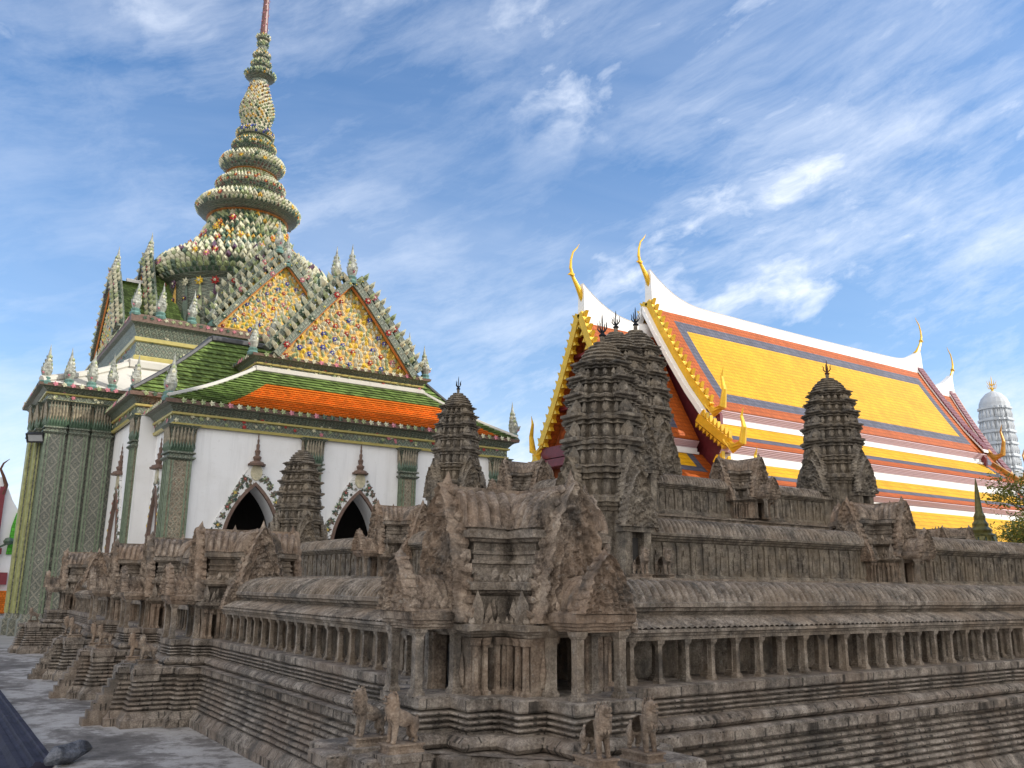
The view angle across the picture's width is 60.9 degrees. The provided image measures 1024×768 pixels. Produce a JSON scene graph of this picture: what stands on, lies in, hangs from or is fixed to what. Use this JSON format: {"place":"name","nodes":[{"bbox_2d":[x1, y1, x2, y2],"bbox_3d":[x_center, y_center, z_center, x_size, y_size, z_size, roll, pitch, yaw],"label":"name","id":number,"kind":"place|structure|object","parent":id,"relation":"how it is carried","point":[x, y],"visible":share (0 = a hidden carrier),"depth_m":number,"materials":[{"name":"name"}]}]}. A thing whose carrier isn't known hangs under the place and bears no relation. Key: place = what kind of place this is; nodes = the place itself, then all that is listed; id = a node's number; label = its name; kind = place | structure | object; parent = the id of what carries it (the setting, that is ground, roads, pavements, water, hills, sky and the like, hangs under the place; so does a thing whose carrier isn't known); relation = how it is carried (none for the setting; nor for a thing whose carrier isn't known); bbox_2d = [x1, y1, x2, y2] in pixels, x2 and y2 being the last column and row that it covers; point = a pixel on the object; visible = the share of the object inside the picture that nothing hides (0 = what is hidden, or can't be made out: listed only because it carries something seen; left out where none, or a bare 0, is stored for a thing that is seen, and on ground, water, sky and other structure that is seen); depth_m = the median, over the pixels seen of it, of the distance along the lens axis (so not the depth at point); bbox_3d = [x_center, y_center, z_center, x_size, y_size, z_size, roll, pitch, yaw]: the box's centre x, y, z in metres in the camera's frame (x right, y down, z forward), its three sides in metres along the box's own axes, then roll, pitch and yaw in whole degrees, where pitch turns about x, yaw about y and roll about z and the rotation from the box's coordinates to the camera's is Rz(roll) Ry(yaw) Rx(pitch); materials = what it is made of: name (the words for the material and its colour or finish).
{"place":"outdoors","nodes":[
{"label":"outdoors","id":0,"kind":"place"},
{"bbox_2d":[0,615,17,647],"bbox_3d":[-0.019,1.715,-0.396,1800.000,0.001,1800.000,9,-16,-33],"label":"ground","id":1,"kind":"structure","parent":0,"point":[6,641],"depth_m":25.73,"materials":[{"name":"grey concrete"}]},
{"bbox_2d":[0,459,17,614],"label":"temple","id":2,"kind":"structure","parent":1,"relation":"on","point":[8,512],"depth_m":44.54,"materials":[{"name":"white paint"}]},
{"bbox_2d":[977,379,1023,492],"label":"white tower","id":3,"kind":"structure","parent":1,"relation":"on","point":[994,410],"depth_m":85.22,"materials":[{"name":"stone"}]},
{"bbox_2d":[0,647,262,767],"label":"terrace","id":4,"kind":"structure","parent":0,"point":[51,723],"depth_m":9.18,"materials":[{"name":"stone"}]},
{"bbox_2d":[0,690,53,767],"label":"coping","id":5,"kind":"object","parent":4,"relation":"on","point":[21,745],"visible":0.96,"depth_m":8.63,"materials":[{"name":"stone"}]},
{"bbox_2d":[27,637,62,678],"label":"stairs","id":6,"kind":"structure","parent":4,"relation":"on","point":[39,669],"depth_m":14.48,"materials":[{"name":"stone"}]},
{"bbox_2d":[43,741,93,765],"bbox_3d":[-3.954,3.319,7.854,0.143,0.168,0.644,-2,-13,9],"label":"stone fragment","id":7,"kind":"object","parent":4,"relation":"on","point":[62,755],"visible":1,"depth_m":7.69,"materials":[{"name":"grey stone"}]},
{"bbox_2d":[48,647,91,697],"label":"stairs","id":8,"kind":"structure","parent":4,"relation":"on","point":[64,684],"depth_m":12.22,"materials":[{"name":"stone"}]},
{"bbox_2d":[78,662,132,725],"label":"stairs","id":9,"kind":"structure","parent":4,"relation":"on","point":[96,711],"depth_m":9.95,"materials":[{"name":"stone"}]},
{"bbox_2d":[8,622,1023,767],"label":"stone plinth","id":10,"kind":"structure","parent":4,"relation":"on","point":[263,724],"depth_m":7.52,"materials":[{"name":"stone"}]},
{"bbox_2d":[25,607,40,630],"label":"lion statue","id":11,"kind":"object","parent":10,"relation":"on","point":[32,613],"visible":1,"depth_m":19.60,"materials":[{"name":"stone"}]},
{"bbox_2d":[59,616,76,636],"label":"lion statue","id":12,"kind":"object","parent":10,"relation":"on","point":[66,624],"visible":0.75,"depth_m":15.06,"materials":[{"name":"stone"}]},
{"bbox_2d":[63,617,84,648],"bbox_3d":[-7.348,4.179,14.633,0.308,0.522,0.219,9,-16,-33],"label":"lion statue","id":13,"kind":"object","parent":10,"relation":"on","point":[70,635],"visible":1,"depth_m":14.57,"materials":[{"name":"stone"}]},
{"bbox_2d":[84,622,106,647],"bbox_3d":[-6.112,3.777,12.833,0.308,0.522,0.219,9,-16,-33],"label":"lion statue","id":14,"kind":"object","parent":10,"relation":"on","point":[93,629],"visible":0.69,"depth_m":12.79,"materials":[{"name":"stone"}]},
{"bbox_2d":[90,624,115,662],"bbox_3d":[-5.789,3.672,12.363,0.308,0.522,0.219,9,-16,-33],"label":"lion statue","id":15,"kind":"object","parent":10,"relation":"on","point":[101,634],"visible":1,"depth_m":12.30,"materials":[{"name":"stone"}]},
{"bbox_2d":[121,631,147,662],"bbox_3d":[-4.553,3.270,10.563,0.308,0.522,0.219,9,-16,-33],"label":"lion statue","id":16,"kind":"object","parent":10,"relation":"on","point":[133,644],"visible":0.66,"depth_m":10.52,"materials":[{"name":"stone"}]},
{"bbox_2d":[130,634,161,681],"bbox_3d":[-4.230,3.165,10.093,0.308,0.522,0.219,9,-16,-33],"label":"lion statue","id":17,"kind":"object","parent":10,"relation":"on","point":[144,646],"visible":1,"depth_m":10.03,"materials":[{"name":"stone"}]},
{"bbox_2d":[337,685,386,754],"bbox_3d":[-0.855,2.076,5.216,0.308,0.522,0.219,9,-16,-33],"label":"lion statue","id":18,"kind":"object","parent":10,"relation":"on","point":[359,741],"visible":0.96,"depth_m":5.18,"materials":[{"name":"stone"}]},
{"bbox_2d":[368,690,432,767],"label":"lion statue","id":19,"kind":"object","parent":10,"relation":"on","point":[393,752],"visible":1,"depth_m":4.95,"materials":[{"name":"stone"}]},
{"bbox_2d":[40,609,1023,758],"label":"stone plinth","id":20,"kind":"structure","parent":10,"relation":"on","point":[516,725],"depth_m":6.61,"materials":[{"name":"stone"}]},
{"bbox_2d":[43,548,110,609],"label":"stone pavilion","id":21,"kind":"structure","parent":20,"relation":"on","point":[76,567],"depth_m":20.24,"materials":[{"name":"stone"}]},
{"bbox_2d":[73,577,106,615],"bbox_3d":[-8.319,4.391,18.070,0.753,0.738,5.135,9,-16,-33],"label":"stone gallery","id":22,"kind":"object","parent":20,"relation":"on","point":[83,599],"visible":0.12,"depth_m":18.75,"materials":[{"name":"stone"}]},
{"bbox_2d":[85,538,145,620],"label":"stone pavilion","id":23,"kind":"structure","parent":20,"relation":"on","point":[129,556],"depth_m":15.20,"materials":[{"name":"stone"}]},
{"bbox_2d":[131,600,140,620],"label":"link hall","id":24,"kind":"structure","parent":20,"relation":"on","point":[138,602],"depth_m":14.79,"materials":[{"name":"stone"}]},
{"bbox_2d":[115,532,192,627],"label":"stone pavilion","id":25,"kind":"structure","parent":20,"relation":"on","point":[159,553],"depth_m":12.93,"materials":[{"name":"stone"}]},
{"bbox_2d":[175,546,190,629],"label":"link hall","id":26,"kind":"structure","parent":20,"relation":"on","point":[182,616],"depth_m":12.53,"materials":[{"name":"stone"}]},
{"bbox_2d":[158,521,302,638],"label":"stone pavilion","id":27,"kind":"structure","parent":20,"relation":"on","point":[223,565],"depth_m":10.69,"materials":[{"name":"stone"}]},
{"bbox_2d":[221,576,424,678],"bbox_3d":[-1.737,2.252,8.488,0.753,0.738,5.175,9,-16,-33],"label":"stone gallery","id":28,"kind":"object","parent":20,"relation":"on","point":[338,616],"visible":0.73,"depth_m":8.27,"materials":[{"name":"stone"}]},
{"bbox_2d":[375,470,638,702],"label":"stone pavilion","id":29,"kind":"structure","parent":20,"relation":"on","point":[526,593],"depth_m":5.54,"materials":[{"name":"stone"}]},
{"bbox_2d":[611,577,1023,685],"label":"stone gallery","id":30,"kind":"object","parent":20,"relation":"on","point":[707,629],"visible":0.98,"depth_m":7.31,"materials":[{"name":"stone"}]},
{"bbox_2d":[562,700,619,767],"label":"lion statue","id":31,"kind":"object","parent":10,"relation":"on","point":[596,732],"visible":1,"depth_m":4.61,"materials":[{"name":"stone"}]},
{"bbox_2d":[615,696,675,767],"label":"lion statue","id":32,"kind":"object","parent":10,"relation":"on","point":[642,727],"visible":1,"depth_m":4.80,"materials":[{"name":"stone"}]},
{"bbox_3d":[3.647,4.843,18.936,15.282,0.969,12.962,9,-16,-33],"label":"stone plinth","id":33,"kind":"object","parent":10,"relation":"on","visible":0},
{"bbox_2d":[268,446,327,542],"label":"tower","id":34,"kind":"structure","parent":33,"relation":"on","point":[298,505],"depth_m":19.98,"materials":[{"name":"grey stone"}]},
{"bbox_2d":[300,538,368,575],"bbox_3d":[-3.456,3.579,17.777,0.631,0.836,4.581,9,-16,-33],"label":"walled gallery","id":35,"kind":"object","parent":33,"relation":"on","point":[335,557],"visible":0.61,"depth_m":17.77,"materials":[{"name":"grey stone"}]},
{"bbox_2d":[351,500,427,575],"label":"stone pavilion","id":36,"kind":"structure","parent":33,"relation":"on","point":[392,529],"depth_m":15.13,"materials":[{"name":"stone"}]},
{"bbox_2d":[407,531,425,573],"bbox_3d":[-0.351,2.569,13.257,0.631,0.836,4.581,9,-16,-33],"label":"walled gallery","id":37,"kind":"object","parent":33,"relation":"on","point":[414,543],"visible":0.03,"depth_m":14.71,"materials":[{"name":"grey stone"}]},
{"bbox_2d":[555,316,660,577],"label":"tower","id":38,"kind":"structure","parent":33,"relation":"on","point":[604,447],"depth_m":10.90,"materials":[{"name":"grey stone"}]},
{"bbox_2d":[633,538,637,573],"bbox_3d":[1.461,2.125,10.603,0.177,0.499,0.033,9,-16,-33],"label":"door","id":39,"kind":"structure","parent":38,"relation":"in","point":[635,540],"depth_m":10.64,"materials":[{"name":"grey stone"}]},
{"bbox_2d":[629,546,653,577],"bbox_3d":[1.530,2.113,10.314,0.160,0.379,0.276,9,-16,-33],"label":"lion statue","id":40,"kind":"object","parent":38,"relation":"attached to","point":[641,561],"visible":1,"depth_m":10.25,"materials":[{"name":"stone"}]},
{"bbox_2d":[652,547,675,577],"bbox_3d":[1.829,2.162,10.509,0.160,0.379,0.276,9,-16,-33],"label":"lion statue","id":41,"kind":"object","parent":38,"relation":"attached to","point":[664,561],"visible":0.99,"depth_m":10.44,"materials":[{"name":"stone"}]},
{"bbox_2d":[651,518,869,581],"bbox_3d":[3.500,2.446,12.541,4.676,0.836,0.630,9,-16,-33],"label":"walled gallery","id":42,"kind":"object","parent":33,"relation":"on","point":[707,550],"visible":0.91,"depth_m":12.24,"materials":[{"name":"grey stone"}]},
{"bbox_2d":[829,496,936,582],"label":"stone pavilion","id":43,"kind":"structure","parent":33,"relation":"on","point":[899,549],"depth_m":13.62,"materials":[{"name":"stone"}]},
{"bbox_2d":[935,525,975,539],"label":"stone pavilion","id":44,"kind":"structure","parent":33,"relation":"on","point":[962,533],"depth_m":17.75,"materials":[{"name":"stone"}]},
{"bbox_2d":[887,537,1023,584],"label":"walled gallery","id":45,"kind":"object","parent":33,"relation":"on","point":[965,561],"visible":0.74,"depth_m":15.32,"materials":[{"name":"grey stone"}]},
{"bbox_2d":[972,478,996,540],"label":"green spire","id":46,"kind":"structure","parent":4,"relation":"on","point":[982,529],"depth_m":31.29,"materials":[{"name":"tile"}]},
{"bbox_2d":[979,459,1023,518],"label":"tree","id":47,"kind":"object","parent":4,"relation":"on","point":[1009,491],"visible":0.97,"depth_m":42.43,"materials":[{"name":"green plant"}]},
{"bbox_2d":[989,505,1023,542],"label":"tree","id":48,"kind":"object","parent":4,"relation":"on","point":[1017,531],"visible":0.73,"depth_m":38.62,"materials":[{"name":"green plant"}]},
{"bbox_2d":[0,0,520,636],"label":"mosaic hall","id":49,"kind":"structure","parent":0,"point":[240,352],"depth_m":29.09,"materials":[{"name":"paint"}]},
{"bbox_2d":[25,432,44,442],"bbox_3d":[-15.776,1.801,29.124,0.600,0.414,0.790,0,-13,1],"label":"floodlight","id":50,"kind":"object","parent":49,"relation":"attached to","point":[34,437],"visible":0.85,"depth_m":28.81,"materials":[{"name":"white glass"}]},
{"bbox_2d":[104,446,122,552],"bbox_3d":[-12.665,4.729,27.622,0.540,5.760,2.090,9,-16,-33],"label":"window frame","id":51,"kind":"structure","parent":49,"relation":"in","point":[116,503],"depth_m":27.87,"materials":[{"name":"brown ceramic"}]},
{"bbox_2d":[144,438,162,542],"bbox_3d":[-10.414,4.248,25.208,0.540,5.660,1.765,9,-16,-33],"label":"window frame","id":52,"kind":"structure","parent":49,"relation":"in","point":[158,466],"depth_m":25.52,"materials":[{"name":"brown ceramic"}]},
{"bbox_2d":[210,435,277,528],"bbox_3d":[-7.600,4.246,25.421,2.600,5.820,0.514,9,-16,-33],"label":"window frame","id":53,"kind":"structure","parent":49,"relation":"in","point":[256,476],"depth_m":25.65,"materials":[{"name":"white ceramic"}]},
{"bbox_2d":[325,444,377,539],"bbox_3d":[-4.843,4.691,27.216,2.600,5.820,0.514,9,-16,-33],"label":"window frame","id":54,"kind":"structure","parent":49,"relation":"in","point":[359,484],"depth_m":27.41,"materials":[{"name":"white ceramic"}]},
{"bbox_2d":[0,0,1023,508],"label":"sky","id":55,"kind":"structure","parent":0,"point":[849,173],"materials":[{"name":"blue"}]},
{"bbox_2d":[657,513,828,529],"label":"stone plinth","id":56,"kind":"structure","parent":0,"point":[730,520],"depth_m":15.77,"materials":[{"name":"stone"}]},
{"bbox_2d":[423,377,486,506],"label":"tower","id":57,"kind":"structure","parent":56,"relation":"on","point":[456,452],"depth_m":19.38,"materials":[{"name":"grey stone"}]},
{"bbox_2d":[487,456,554,490],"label":"stone pavilion","id":58,"kind":"structure","parent":56,"relation":"on","point":[517,476],"depth_m":16.89,"materials":[{"name":"stone"}]},
{"bbox_2d":[532,478,556,488],"bbox_3d":[1.062,2.067,16.040,0.554,0.735,1.955,9,-16,-33],"label":"walled gallery","id":59,"kind":"object","parent":56,"relation":"on","point":[546,483],"visible":0.18,"depth_m":16.40,"materials":[{"name":"grey stone"}]},
{"bbox_2d":[605,311,663,512],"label":"tower","id":60,"kind":"structure","parent":56,"relation":"on","point":[624,344],"depth_m":14.94,"materials":[{"name":"grey stone"}]},
{"bbox_2d":[626,309,681,474],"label":"tower","id":61,"kind":"structure","parent":56,"relation":"on","point":[662,415],"depth_m":18.78,"materials":[{"name":"grey stone"}]},
{"bbox_2d":[656,474,730,517],"bbox_3d":[3.070,2.018,15.734,2.185,0.735,0.555,9,-16,-33],"label":"walled gallery","id":62,"kind":"object","parent":56,"relation":"on","point":[687,495],"visible":0.74,"depth_m":15.61,"materials":[{"name":"grey stone"}]},
{"bbox_2d":[709,454,780,520],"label":"stone pavilion","id":63,"kind":"structure","parent":56,"relation":"on","point":[753,491],"depth_m":16.14,"materials":[{"name":"stone"}]},
{"bbox_2d":[749,486,833,524],"bbox_3d":[5.580,2.424,17.368,2.124,0.736,0.554,9,-16,-33],"label":"walled gallery","id":64,"kind":"object","parent":56,"relation":"on","point":[801,505],"visible":0.62,"depth_m":17.22,"materials":[{"name":"grey stone"}]},
{"bbox_2d":[796,361,878,524],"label":"tower","id":65,"kind":"structure","parent":56,"relation":"on","point":[836,463],"depth_m":17.97,"materials":[{"name":"grey stone"}]},
{"bbox_2d":[917,526,943,537],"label":"stone pavilion","id":66,"kind":"structure","parent":56,"relation":"on","point":[937,532],"depth_m":17.19,"materials":[{"name":"stone"}]},
{"bbox_2d":[529,236,1023,541],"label":"yellow roofed hall","id":67,"kind":"structure","parent":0,"point":[740,389],"depth_m":48.79,"materials":[{"name":"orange tile"}]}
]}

